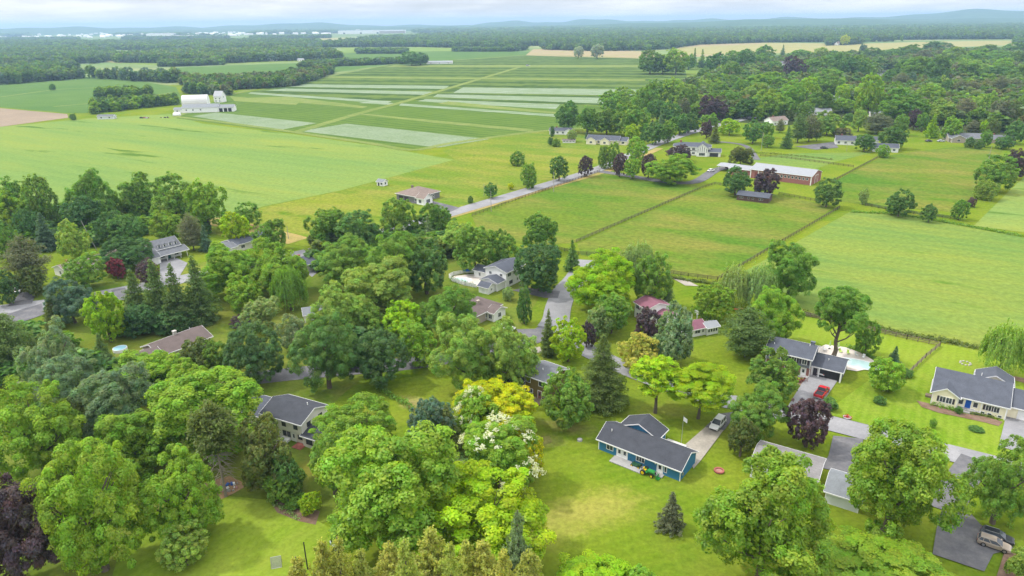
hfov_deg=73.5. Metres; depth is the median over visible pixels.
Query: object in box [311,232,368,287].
broadleaf tree
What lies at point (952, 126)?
broadleaf tree
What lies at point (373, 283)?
broadleaf tree
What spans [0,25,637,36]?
woods
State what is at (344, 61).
woods
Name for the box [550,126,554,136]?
columnar tree
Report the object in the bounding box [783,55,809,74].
broadleaf tree
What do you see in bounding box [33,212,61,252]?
spruce tree
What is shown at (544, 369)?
two storey house
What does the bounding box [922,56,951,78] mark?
broadleaf tree
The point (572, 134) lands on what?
broadleaf tree
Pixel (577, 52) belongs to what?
broadleaf tree
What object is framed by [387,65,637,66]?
field
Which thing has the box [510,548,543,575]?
spruce tree
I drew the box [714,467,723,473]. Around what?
fire pit
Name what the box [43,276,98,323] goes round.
broadleaf tree
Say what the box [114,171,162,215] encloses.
broadleaf tree
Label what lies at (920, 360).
rail fence
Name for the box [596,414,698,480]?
ranch house
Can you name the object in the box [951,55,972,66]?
broadleaf tree
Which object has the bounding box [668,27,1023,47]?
woods
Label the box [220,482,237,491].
toy pile
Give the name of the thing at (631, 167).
broadleaf tree
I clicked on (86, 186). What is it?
broadleaf tree
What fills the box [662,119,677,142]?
broadleaf tree
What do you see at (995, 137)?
ranch house
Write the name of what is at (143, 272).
broadleaf tree
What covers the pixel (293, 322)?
broadleaf tree
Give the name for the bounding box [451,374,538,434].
broadleaf tree
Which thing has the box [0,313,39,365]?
broadleaf tree
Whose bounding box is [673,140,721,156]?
half timbered house
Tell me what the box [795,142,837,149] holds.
driveway
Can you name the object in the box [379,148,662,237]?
gravel verge
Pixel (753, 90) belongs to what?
broadleaf tree
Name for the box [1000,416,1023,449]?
driveway
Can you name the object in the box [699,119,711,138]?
broadleaf tree
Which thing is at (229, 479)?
sand pit
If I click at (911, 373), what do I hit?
shrub
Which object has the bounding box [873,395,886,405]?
shrub
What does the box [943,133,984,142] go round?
ranch house
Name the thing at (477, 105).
field
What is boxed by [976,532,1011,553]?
parked car
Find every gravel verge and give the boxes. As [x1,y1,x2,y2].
[210,217,306,243]
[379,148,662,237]
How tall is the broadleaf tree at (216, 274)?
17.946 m
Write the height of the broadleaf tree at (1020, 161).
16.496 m
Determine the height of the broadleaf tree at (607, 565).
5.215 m
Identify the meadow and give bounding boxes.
[206,128,629,245]
[685,69,709,76]
[749,152,871,168]
[830,147,1002,211]
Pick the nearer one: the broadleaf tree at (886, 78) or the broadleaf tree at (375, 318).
the broadleaf tree at (375, 318)
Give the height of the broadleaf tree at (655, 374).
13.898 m
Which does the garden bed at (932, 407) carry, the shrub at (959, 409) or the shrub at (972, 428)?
the shrub at (959, 409)
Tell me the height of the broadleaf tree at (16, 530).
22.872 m
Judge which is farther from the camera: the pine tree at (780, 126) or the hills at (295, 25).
the hills at (295, 25)
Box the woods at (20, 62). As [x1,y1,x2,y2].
[0,42,181,84]
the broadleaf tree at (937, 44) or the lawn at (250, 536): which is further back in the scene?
the broadleaf tree at (937, 44)
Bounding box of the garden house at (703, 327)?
[681,319,720,336]
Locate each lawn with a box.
[0,256,538,575]
[113,496,344,575]
[375,368,489,411]
[764,317,937,388]
[830,344,1023,460]
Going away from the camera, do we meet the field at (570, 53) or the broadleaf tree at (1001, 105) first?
the broadleaf tree at (1001, 105)
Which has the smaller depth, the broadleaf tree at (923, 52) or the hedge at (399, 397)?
the hedge at (399, 397)
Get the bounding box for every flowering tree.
[453,385,500,441]
[457,410,545,490]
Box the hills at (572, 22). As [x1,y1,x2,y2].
[475,19,650,25]
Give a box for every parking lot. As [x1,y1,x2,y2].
[2,304,43,322]
[111,288,124,299]
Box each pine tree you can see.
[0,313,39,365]
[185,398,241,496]
[774,119,785,132]
[790,113,808,142]
[802,113,821,141]
[811,118,824,140]
[863,113,894,133]
[890,72,912,82]
[947,62,959,71]
[950,79,973,89]
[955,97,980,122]
[964,120,982,132]
[966,80,981,89]
[980,78,993,87]
[988,75,1011,89]
[1004,78,1023,86]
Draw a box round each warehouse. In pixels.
[146,33,175,35]
[338,30,405,33]
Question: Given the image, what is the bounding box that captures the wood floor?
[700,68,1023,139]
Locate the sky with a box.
[0,0,1023,28]
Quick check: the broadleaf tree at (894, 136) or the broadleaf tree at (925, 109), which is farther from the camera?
the broadleaf tree at (925, 109)
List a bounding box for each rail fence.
[472,170,599,215]
[557,246,601,254]
[576,187,699,241]
[670,270,717,280]
[718,206,839,278]
[760,154,853,166]
[778,192,831,202]
[804,312,940,344]
[830,156,877,182]
[865,203,957,219]
[910,342,940,370]
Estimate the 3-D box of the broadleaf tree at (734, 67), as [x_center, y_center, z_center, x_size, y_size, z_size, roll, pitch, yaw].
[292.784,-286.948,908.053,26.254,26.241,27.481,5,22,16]
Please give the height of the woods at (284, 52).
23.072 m
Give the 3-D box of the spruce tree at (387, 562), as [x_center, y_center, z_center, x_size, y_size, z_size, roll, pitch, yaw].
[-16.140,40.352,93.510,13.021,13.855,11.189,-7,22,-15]
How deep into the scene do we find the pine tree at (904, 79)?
751.21 m
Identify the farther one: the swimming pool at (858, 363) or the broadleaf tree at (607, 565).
the swimming pool at (858, 363)
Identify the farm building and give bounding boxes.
[173,103,236,112]
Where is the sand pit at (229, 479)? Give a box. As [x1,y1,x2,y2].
[205,476,243,498]
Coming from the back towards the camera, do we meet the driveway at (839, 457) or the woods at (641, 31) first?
the woods at (641, 31)
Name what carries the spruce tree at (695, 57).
on the field at (571, 72)
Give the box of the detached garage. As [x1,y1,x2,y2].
[823,468,862,512]
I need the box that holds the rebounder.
[270,555,281,568]
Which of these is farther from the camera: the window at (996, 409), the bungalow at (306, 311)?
the bungalow at (306, 311)
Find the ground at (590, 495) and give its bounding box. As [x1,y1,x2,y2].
[0,85,1023,575]
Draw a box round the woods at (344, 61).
[156,46,512,67]
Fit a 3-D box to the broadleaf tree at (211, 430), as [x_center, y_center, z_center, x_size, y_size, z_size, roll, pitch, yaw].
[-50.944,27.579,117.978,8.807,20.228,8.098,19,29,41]
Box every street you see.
[136,326,552,401]
[537,259,592,326]
[548,306,1021,463]
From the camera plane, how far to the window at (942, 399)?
146.28 m
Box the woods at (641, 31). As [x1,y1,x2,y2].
[357,22,1023,38]
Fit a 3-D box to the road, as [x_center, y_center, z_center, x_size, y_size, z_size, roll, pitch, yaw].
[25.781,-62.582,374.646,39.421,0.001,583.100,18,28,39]
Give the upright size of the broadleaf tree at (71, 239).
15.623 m
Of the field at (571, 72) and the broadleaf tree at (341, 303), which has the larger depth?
the field at (571, 72)
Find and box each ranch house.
[586,134,629,144]
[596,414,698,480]
[925,366,1023,420]
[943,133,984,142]
[991,133,1014,143]
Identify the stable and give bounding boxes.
[736,190,772,202]
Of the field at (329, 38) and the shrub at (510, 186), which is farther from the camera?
the field at (329, 38)
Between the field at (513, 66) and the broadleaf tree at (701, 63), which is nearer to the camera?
the broadleaf tree at (701, 63)
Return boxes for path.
[2,88,76,96]
[173,64,392,116]
[177,116,585,149]
[296,65,525,131]
[393,55,626,64]
[997,551,1021,575]
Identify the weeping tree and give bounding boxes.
[269,264,308,312]
[618,238,655,275]
[717,261,749,307]
[739,261,778,306]
[976,317,1023,375]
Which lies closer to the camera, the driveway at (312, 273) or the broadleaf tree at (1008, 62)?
the driveway at (312, 273)
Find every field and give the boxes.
[0,77,181,112]
[0,108,67,126]
[0,114,452,217]
[119,51,418,65]
[177,63,383,81]
[177,92,613,148]
[194,112,314,128]
[230,96,297,104]
[248,92,390,102]
[252,55,701,104]
[255,96,367,107]
[266,88,430,94]
[290,84,447,88]
[304,124,485,147]
[306,38,344,39]
[322,76,644,80]
[341,47,530,51]
[343,51,528,63]
[352,113,532,131]
[361,102,392,104]
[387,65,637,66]
[399,103,555,116]
[420,99,559,108]
[434,94,602,103]
[439,101,555,113]
[454,87,636,94]
[526,49,654,57]
[673,54,727,56]
[676,41,1013,54]
[679,43,760,47]
[741,212,1023,349]
[974,177,1023,231]
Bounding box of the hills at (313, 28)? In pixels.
[86,25,510,35]
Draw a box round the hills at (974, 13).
[851,9,1023,18]
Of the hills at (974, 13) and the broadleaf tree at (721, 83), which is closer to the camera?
the broadleaf tree at (721, 83)
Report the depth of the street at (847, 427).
140.91 m
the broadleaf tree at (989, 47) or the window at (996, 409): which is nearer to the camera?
the window at (996, 409)
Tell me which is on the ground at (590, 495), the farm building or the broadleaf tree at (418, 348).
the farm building
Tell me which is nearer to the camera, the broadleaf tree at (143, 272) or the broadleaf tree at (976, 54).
the broadleaf tree at (143, 272)
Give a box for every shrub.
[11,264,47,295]
[48,83,55,89]
[68,113,76,119]
[262,467,307,504]
[283,491,307,510]
[298,491,321,516]
[450,451,467,463]
[467,196,472,202]
[507,183,514,189]
[509,151,524,165]
[547,137,552,144]
[552,138,560,146]
[629,458,641,468]
[780,109,794,120]
[823,396,838,410]
[832,127,853,135]
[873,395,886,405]
[874,144,890,157]
[901,367,914,377]
[954,406,962,414]
[964,137,974,146]
[967,197,977,207]
[968,425,984,432]
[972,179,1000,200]
[973,139,984,148]
[994,136,1014,148]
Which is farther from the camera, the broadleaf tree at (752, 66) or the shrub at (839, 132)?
the broadleaf tree at (752, 66)
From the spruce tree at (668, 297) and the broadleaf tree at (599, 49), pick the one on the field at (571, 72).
the broadleaf tree at (599, 49)
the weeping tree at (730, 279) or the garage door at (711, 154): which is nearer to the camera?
the weeping tree at (730, 279)
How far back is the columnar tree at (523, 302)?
186.71 m
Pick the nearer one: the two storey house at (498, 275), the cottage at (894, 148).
the two storey house at (498, 275)
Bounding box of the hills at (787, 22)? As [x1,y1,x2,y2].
[541,18,1017,27]
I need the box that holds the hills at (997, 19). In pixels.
[881,18,1023,21]
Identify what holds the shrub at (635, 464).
on the ground at (590, 495)
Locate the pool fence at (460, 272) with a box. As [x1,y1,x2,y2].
[449,270,475,286]
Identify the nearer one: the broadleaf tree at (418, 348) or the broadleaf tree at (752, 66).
the broadleaf tree at (418, 348)
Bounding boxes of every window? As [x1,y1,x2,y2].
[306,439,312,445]
[606,444,612,450]
[636,456,644,463]
[939,396,946,402]
[945,397,952,403]
[972,402,978,407]
[985,404,991,411]
[993,406,999,413]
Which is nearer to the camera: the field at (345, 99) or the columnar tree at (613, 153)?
the columnar tree at (613, 153)
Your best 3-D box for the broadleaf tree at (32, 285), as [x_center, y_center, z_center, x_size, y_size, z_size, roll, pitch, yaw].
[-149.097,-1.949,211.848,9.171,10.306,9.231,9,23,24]
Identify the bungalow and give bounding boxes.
[51,249,115,277]
[212,231,269,253]
[298,254,315,272]
[301,305,322,322]
[451,296,506,323]
[750,440,825,482]
[764,116,788,125]
[814,108,831,114]
[834,134,878,144]
[868,111,890,116]
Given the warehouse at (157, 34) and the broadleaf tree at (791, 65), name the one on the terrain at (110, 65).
the warehouse at (157, 34)
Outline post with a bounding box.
[303,542,307,569]
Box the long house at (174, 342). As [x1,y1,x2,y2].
[135,325,213,356]
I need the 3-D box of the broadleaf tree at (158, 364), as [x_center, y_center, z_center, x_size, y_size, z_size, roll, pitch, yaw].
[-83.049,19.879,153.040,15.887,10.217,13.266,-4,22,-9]
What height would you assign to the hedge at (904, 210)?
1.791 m
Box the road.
[0,116,756,313]
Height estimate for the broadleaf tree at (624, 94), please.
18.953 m
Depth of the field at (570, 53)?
1716.30 m
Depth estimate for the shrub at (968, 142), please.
432.37 m
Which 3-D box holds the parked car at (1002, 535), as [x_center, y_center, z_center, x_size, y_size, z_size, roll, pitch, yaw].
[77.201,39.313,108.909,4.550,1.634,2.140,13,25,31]
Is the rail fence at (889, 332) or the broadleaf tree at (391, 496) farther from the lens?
the rail fence at (889, 332)
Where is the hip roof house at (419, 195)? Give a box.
[395,185,440,204]
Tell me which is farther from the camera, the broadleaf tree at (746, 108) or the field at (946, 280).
the broadleaf tree at (746, 108)
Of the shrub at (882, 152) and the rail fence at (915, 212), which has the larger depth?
the shrub at (882, 152)
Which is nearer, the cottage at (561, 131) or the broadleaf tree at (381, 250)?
the broadleaf tree at (381, 250)
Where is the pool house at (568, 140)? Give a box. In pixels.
[562,139,575,142]
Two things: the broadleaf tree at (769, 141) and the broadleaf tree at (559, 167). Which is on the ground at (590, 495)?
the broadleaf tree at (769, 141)
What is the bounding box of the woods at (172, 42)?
[0,34,331,49]
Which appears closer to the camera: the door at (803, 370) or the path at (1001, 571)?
the path at (1001, 571)
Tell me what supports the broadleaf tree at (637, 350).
on the ground at (590, 495)
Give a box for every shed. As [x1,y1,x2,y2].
[96,114,116,118]
[376,178,387,185]
[427,61,452,63]
[717,162,732,168]
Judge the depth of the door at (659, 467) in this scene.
125.98 m
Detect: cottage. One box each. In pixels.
[549,126,574,134]
[872,143,899,152]
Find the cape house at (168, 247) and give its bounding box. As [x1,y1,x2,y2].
[134,235,189,266]
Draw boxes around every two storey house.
[241,394,333,449]
[472,257,525,294]
[502,360,569,405]
[765,336,849,382]
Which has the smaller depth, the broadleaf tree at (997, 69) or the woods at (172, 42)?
the broadleaf tree at (997, 69)
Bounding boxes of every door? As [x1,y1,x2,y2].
[617,448,621,456]
[622,451,626,459]
[657,464,662,472]
[709,153,717,156]
[801,368,805,374]
[812,368,817,375]
[964,400,971,408]
[1016,410,1023,420]
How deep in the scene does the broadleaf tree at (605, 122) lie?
493.50 m
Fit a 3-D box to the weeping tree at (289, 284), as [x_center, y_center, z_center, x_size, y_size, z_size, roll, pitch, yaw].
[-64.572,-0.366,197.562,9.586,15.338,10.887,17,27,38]
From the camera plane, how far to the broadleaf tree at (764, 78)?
749.17 m
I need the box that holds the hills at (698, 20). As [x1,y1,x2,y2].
[646,17,817,22]
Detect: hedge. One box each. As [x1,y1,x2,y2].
[271,502,299,520]
[374,385,415,412]
[450,276,475,284]
[665,273,717,284]
[753,151,832,159]
[801,309,980,349]
[846,344,876,358]
[850,209,1023,236]
[866,202,953,217]
[929,402,961,411]
[970,411,1000,419]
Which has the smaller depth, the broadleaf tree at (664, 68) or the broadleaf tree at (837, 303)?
the broadleaf tree at (837, 303)
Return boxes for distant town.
[0,32,330,37]
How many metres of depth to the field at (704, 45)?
2164.14 m
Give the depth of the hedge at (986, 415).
142.87 m
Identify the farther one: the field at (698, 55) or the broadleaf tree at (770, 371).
the field at (698, 55)
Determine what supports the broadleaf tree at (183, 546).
on the lawn at (250, 536)
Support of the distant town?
on the terrain at (110, 65)
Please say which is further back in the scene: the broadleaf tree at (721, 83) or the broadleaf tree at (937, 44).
the broadleaf tree at (937, 44)
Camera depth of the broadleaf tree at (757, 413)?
132.14 m
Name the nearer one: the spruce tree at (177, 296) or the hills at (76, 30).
the spruce tree at (177, 296)
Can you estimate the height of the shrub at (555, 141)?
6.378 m
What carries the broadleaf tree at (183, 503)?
on the lawn at (250, 536)
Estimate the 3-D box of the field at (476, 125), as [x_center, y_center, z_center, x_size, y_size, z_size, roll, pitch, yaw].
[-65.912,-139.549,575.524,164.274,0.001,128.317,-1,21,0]
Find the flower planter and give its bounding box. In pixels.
[843,414,852,419]
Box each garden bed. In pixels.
[272,497,319,524]
[916,400,1001,425]
[1011,375,1023,382]
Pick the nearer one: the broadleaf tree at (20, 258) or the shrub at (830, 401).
the shrub at (830, 401)
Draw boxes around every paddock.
[472,173,698,244]
[577,188,833,278]
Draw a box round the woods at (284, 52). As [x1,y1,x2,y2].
[110,44,344,62]
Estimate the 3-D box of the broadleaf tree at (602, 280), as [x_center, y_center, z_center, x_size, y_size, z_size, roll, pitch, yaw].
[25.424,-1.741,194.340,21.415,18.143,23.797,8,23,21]
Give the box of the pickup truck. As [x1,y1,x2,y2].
[813,385,829,398]
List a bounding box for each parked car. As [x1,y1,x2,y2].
[709,413,726,430]
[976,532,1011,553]
[980,525,1014,545]
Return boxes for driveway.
[8,291,34,305]
[160,258,186,279]
[309,270,317,276]
[411,201,458,211]
[513,288,559,297]
[517,329,541,342]
[600,166,727,183]
[685,427,722,467]
[706,412,732,429]
[720,141,760,159]
[783,375,836,417]
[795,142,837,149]
[823,436,862,472]
[931,454,982,508]
[933,503,1012,570]
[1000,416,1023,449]
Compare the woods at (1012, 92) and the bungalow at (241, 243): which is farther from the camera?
the woods at (1012, 92)
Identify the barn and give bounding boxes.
[181,95,209,104]
[728,163,822,185]
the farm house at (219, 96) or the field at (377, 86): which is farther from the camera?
the field at (377, 86)
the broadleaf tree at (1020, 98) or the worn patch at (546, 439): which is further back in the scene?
the broadleaf tree at (1020, 98)
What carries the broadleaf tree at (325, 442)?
on the lawn at (218, 329)
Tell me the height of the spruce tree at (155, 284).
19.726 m
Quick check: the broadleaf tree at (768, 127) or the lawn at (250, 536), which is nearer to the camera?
the lawn at (250, 536)
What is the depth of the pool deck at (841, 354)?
170.16 m
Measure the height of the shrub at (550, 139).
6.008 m
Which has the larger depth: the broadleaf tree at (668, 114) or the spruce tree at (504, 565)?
the broadleaf tree at (668, 114)
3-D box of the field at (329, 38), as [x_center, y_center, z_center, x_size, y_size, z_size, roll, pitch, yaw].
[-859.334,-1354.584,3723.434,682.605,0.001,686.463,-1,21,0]
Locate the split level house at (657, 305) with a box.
[633,295,676,323]
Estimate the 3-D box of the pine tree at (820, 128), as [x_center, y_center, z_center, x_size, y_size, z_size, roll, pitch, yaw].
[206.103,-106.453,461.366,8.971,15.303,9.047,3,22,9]
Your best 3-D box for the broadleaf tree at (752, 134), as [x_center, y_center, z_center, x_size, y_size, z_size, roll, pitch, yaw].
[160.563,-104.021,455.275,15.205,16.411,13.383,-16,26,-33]
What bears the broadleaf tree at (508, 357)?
on the ground at (590, 495)
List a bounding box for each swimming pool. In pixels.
[112,345,127,353]
[454,277,471,281]
[842,357,875,369]
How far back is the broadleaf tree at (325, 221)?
250.32 m
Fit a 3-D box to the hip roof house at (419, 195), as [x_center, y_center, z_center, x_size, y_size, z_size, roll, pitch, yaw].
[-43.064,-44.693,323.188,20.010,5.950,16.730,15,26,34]
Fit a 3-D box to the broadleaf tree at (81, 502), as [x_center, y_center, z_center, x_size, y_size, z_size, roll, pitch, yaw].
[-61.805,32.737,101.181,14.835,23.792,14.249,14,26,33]
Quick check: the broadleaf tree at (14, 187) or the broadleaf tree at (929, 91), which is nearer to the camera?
the broadleaf tree at (14, 187)
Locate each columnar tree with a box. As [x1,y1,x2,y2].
[516,285,531,324]
[520,162,536,188]
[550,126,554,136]
[597,144,610,168]
[608,141,619,168]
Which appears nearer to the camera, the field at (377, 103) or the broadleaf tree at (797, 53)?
the field at (377, 103)
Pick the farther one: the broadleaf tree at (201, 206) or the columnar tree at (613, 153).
the columnar tree at (613, 153)
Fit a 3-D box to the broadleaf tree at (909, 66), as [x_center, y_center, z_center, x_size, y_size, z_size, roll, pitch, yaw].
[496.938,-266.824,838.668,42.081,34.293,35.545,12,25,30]
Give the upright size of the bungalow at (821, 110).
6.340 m
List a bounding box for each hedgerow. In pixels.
[88,84,180,113]
[177,62,335,94]
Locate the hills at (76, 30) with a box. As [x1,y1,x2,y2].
[0,26,212,35]
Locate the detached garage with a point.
(836, 486)
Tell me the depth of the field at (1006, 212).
288.90 m
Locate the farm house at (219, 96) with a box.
[213,91,226,101]
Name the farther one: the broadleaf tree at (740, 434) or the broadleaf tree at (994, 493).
the broadleaf tree at (740, 434)
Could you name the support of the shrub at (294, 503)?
on the garden bed at (312, 518)
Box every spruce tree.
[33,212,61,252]
[41,299,65,330]
[92,333,115,365]
[120,269,147,310]
[141,259,170,318]
[160,263,198,334]
[183,255,222,327]
[198,224,212,252]
[287,555,307,575]
[308,537,343,575]
[327,536,353,575]
[351,548,376,575]
[374,540,411,575]
[389,537,423,575]
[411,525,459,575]
[424,216,433,234]
[436,404,467,460]
[437,541,463,575]
[455,539,479,575]
[460,539,498,575]
[492,547,516,575]
[501,510,531,572]
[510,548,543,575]
[538,309,558,357]
[563,239,580,271]
[579,333,629,416]
[640,126,648,140]
[653,492,686,537]
[658,112,663,124]
[662,271,674,307]
[692,48,697,65]
[696,49,704,67]
[708,123,719,143]
[780,125,793,148]
[885,346,901,367]
[923,113,940,138]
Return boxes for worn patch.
[409,401,427,411]
[541,436,551,443]
[675,279,697,285]
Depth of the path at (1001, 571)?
103.63 m
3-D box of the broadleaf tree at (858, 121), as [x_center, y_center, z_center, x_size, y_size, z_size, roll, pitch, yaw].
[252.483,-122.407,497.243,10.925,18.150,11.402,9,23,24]
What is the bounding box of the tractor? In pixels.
[640,461,660,479]
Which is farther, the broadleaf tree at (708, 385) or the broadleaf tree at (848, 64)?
the broadleaf tree at (848, 64)
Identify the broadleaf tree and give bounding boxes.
[0,175,28,220]
[0,190,35,226]
[0,219,22,258]
[0,233,52,287]
[0,269,20,304]
[0,375,86,484]
[0,471,60,575]
[11,207,38,236]
[12,314,80,382]
[18,173,60,222]
[18,436,154,575]
[28,353,97,407]
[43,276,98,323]
[54,218,92,257]
[56,195,102,227]
[57,393,94,430]
[61,251,107,288]
[63,168,120,219]
[67,361,153,438]
[79,291,128,341]
[89,210,125,245]
[91,408,179,485]
[96,236,153,273]
[104,257,125,278]
[106,214,145,246]
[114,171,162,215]
[117,302,159,338]
[118,349,173,401]
[130,442,225,542]
[134,257,158,282]
[144,365,263,465]
[147,209,185,238]
[150,171,196,222]
[154,518,208,572]
[155,353,208,391]
[157,303,198,332]
[176,213,203,249]
[177,336,210,366]
[180,177,227,230]
[196,241,258,297]
[202,339,233,368]
[219,211,252,239]
[221,320,289,383]
[223,270,262,314]
[229,314,252,330]
[234,201,261,225]
[237,296,280,329]
[237,411,291,491]
[242,237,309,297]
[249,218,285,249]
[268,451,302,494]
[274,313,304,350]
[286,311,359,392]
[303,206,344,243]
[305,279,369,332]
[307,432,352,494]
[308,391,397,469]
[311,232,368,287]
[311,420,465,557]
[333,209,382,245]
[340,254,412,310]
[353,302,391,332]
[353,327,410,389]
[363,224,420,296]
[379,197,419,232]
[380,299,423,337]
[393,319,437,367]
[398,51,422,65]
[405,231,447,294]
[406,395,456,449]
[409,459,556,575]
[415,52,428,64]
[415,283,476,334]
[418,202,456,230]
[425,311,494,389]
[437,220,468,250]
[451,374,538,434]
[452,221,497,270]
[477,315,540,388]
[483,182,497,196]
[488,228,521,262]
[502,287,514,300]
[512,430,544,476]
[513,241,561,292]
[522,211,558,251]
[540,366,594,429]
[548,315,586,361]
[549,156,569,180]
[554,100,578,127]
[556,549,641,575]
[564,247,641,313]
[566,129,576,138]
[573,46,583,58]
[575,106,597,133]
[578,155,593,176]
[581,320,596,346]
[586,305,613,338]
[590,44,604,58]
[593,291,633,333]
[596,107,620,134]
[598,89,617,104]
[600,94,621,110]
[612,101,650,133]
[613,152,627,176]
[614,86,635,105]
[617,332,659,370]
[623,154,641,178]
[625,124,639,138]
[626,135,648,159]
[628,563,656,575]
[629,355,682,413]
[631,82,659,116]
[631,251,673,299]
[634,306,664,347]
[638,49,666,73]
[641,153,656,177]
[643,120,666,144]
[644,153,701,184]
[645,79,668,100]
[646,99,668,120]
[651,300,693,366]
[653,55,671,73]
[659,100,681,123]
[661,77,685,103]
[662,47,689,73]
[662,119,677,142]
[664,362,736,419]
[665,144,691,159]
[671,113,689,134]
[677,82,695,94]
[677,85,699,105]
[678,98,690,114]
[681,53,695,69]
[682,111,701,132]
[690,282,735,319]
[691,445,836,575]
[697,60,709,67]
[697,77,711,87]
[698,66,709,74]
[698,95,729,119]
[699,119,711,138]
[700,112,719,128]
[704,51,728,69]
[709,81,728,92]
[717,305,775,356]
[718,118,740,134]
[720,90,740,100]
[722,165,753,194]
[723,61,741,74]
[724,50,741,62]
[727,379,791,442]
[727,416,760,456]
[728,146,755,164]
[730,78,751,93]
[735,48,755,64]
[735,97,758,118]
[740,83,768,96]
[742,119,764,143]
[742,285,805,343]
[744,71,787,86]
[745,346,800,400]
[748,64,758,69]
[749,168,781,192]
[750,88,785,118]
[755,44,776,55]
[755,53,768,61]
[759,122,774,137]
[761,134,774,146]
[763,239,819,298]
[766,60,781,68]
[773,95,795,115]
[779,79,806,107]
[782,398,833,449]
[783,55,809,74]
[789,49,812,55]
[796,101,815,117]
[799,76,820,97]
[800,56,828,67]
[807,90,835,108]
[809,525,955,575]
[810,67,845,95]
[813,47,830,55]
[813,177,844,206]
[813,285,872,355]
[816,110,848,134]
[823,52,845,64]
[830,52,866,72]
[833,97,856,111]
[835,84,850,101]
[840,34,850,44]
[843,113,853,124]
[845,417,973,538]
[851,107,868,131]
[852,54,874,74]
[853,72,887,114]
[853,134,876,151]
[854,320,883,354]
[858,188,869,204]
[859,43,867,50]
[861,47,886,56]
[868,356,906,390]
[878,86,927,120]
[878,123,909,145]
[881,69,896,81]
[885,49,904,55]
[885,188,917,216]
[892,114,909,129]
[894,44,923,53]
[894,57,918,71]
[899,96,931,116]
[900,56,937,75]
[906,71,916,80]
[908,108,922,129]
[912,49,934,56]
[915,83,946,98]
[915,112,930,131]
[919,203,937,221]
[922,41,954,48]
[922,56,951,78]
[925,76,942,82]
[928,98,956,123]
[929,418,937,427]
[937,46,967,60]
[940,115,963,137]
[941,79,953,89]
[950,199,971,219]
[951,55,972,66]
[954,434,1023,528]
[957,58,994,76]
[966,48,989,59]
[969,96,984,108]
[972,153,1020,189]
[974,44,997,51]
[979,121,989,132]
[980,90,998,107]
[980,129,993,145]
[983,50,1012,59]
[985,119,1001,134]
[988,66,1015,74]
[989,99,1016,117]
[990,57,1015,70]
[1002,42,1023,50]
[1003,99,1023,118]
[1003,118,1023,143]
[1003,546,1023,575]
[1006,65,1023,75]
[1006,148,1023,176]
[1008,50,1023,61]
[1016,94,1023,104]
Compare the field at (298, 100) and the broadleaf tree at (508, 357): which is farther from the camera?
the field at (298, 100)
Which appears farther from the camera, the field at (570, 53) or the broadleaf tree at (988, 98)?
the field at (570, 53)
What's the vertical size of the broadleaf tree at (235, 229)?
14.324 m
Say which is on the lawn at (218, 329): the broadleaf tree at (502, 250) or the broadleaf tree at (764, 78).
the broadleaf tree at (502, 250)
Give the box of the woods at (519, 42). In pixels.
[320,34,673,50]
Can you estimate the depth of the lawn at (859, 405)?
147.43 m
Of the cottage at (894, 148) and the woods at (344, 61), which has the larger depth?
the woods at (344, 61)
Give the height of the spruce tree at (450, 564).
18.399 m
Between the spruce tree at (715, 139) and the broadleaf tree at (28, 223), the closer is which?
the broadleaf tree at (28, 223)
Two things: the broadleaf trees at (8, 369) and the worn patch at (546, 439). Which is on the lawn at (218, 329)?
the broadleaf trees at (8, 369)
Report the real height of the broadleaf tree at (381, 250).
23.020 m
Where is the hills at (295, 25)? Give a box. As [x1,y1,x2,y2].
[206,22,447,29]
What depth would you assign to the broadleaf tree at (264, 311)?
183.17 m
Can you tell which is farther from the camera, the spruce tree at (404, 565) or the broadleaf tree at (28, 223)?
the broadleaf tree at (28, 223)
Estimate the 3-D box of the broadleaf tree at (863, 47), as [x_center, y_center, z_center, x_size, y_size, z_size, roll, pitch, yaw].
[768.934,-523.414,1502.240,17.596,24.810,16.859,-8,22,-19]
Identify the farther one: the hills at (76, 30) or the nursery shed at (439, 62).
the hills at (76, 30)
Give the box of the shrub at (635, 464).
[629,458,641,468]
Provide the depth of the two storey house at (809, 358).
159.31 m
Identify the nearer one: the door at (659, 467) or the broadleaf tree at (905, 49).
the door at (659, 467)
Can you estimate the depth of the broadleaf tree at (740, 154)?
384.59 m
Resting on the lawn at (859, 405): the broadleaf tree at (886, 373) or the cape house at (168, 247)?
the broadleaf tree at (886, 373)
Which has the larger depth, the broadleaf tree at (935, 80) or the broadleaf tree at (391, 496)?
the broadleaf tree at (935, 80)
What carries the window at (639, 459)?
in the ranch house at (640, 438)
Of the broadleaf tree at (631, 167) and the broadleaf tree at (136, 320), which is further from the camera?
the broadleaf tree at (631, 167)
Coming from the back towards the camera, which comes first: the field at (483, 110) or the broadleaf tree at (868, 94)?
the field at (483, 110)
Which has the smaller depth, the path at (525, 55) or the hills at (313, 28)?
the path at (525, 55)
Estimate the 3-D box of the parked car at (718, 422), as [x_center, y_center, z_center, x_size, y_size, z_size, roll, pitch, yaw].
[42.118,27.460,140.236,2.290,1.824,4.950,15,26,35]
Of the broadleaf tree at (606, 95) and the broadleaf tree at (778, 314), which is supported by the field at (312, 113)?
the broadleaf tree at (606, 95)
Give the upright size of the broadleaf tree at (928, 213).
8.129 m
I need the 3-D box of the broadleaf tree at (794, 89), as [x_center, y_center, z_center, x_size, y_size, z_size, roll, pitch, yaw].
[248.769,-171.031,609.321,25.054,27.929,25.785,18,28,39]
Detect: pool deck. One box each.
[452,274,480,285]
[818,345,873,370]
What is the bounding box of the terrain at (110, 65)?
[32,25,1014,84]
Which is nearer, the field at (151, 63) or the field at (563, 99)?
the field at (563, 99)
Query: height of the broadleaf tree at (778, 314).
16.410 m

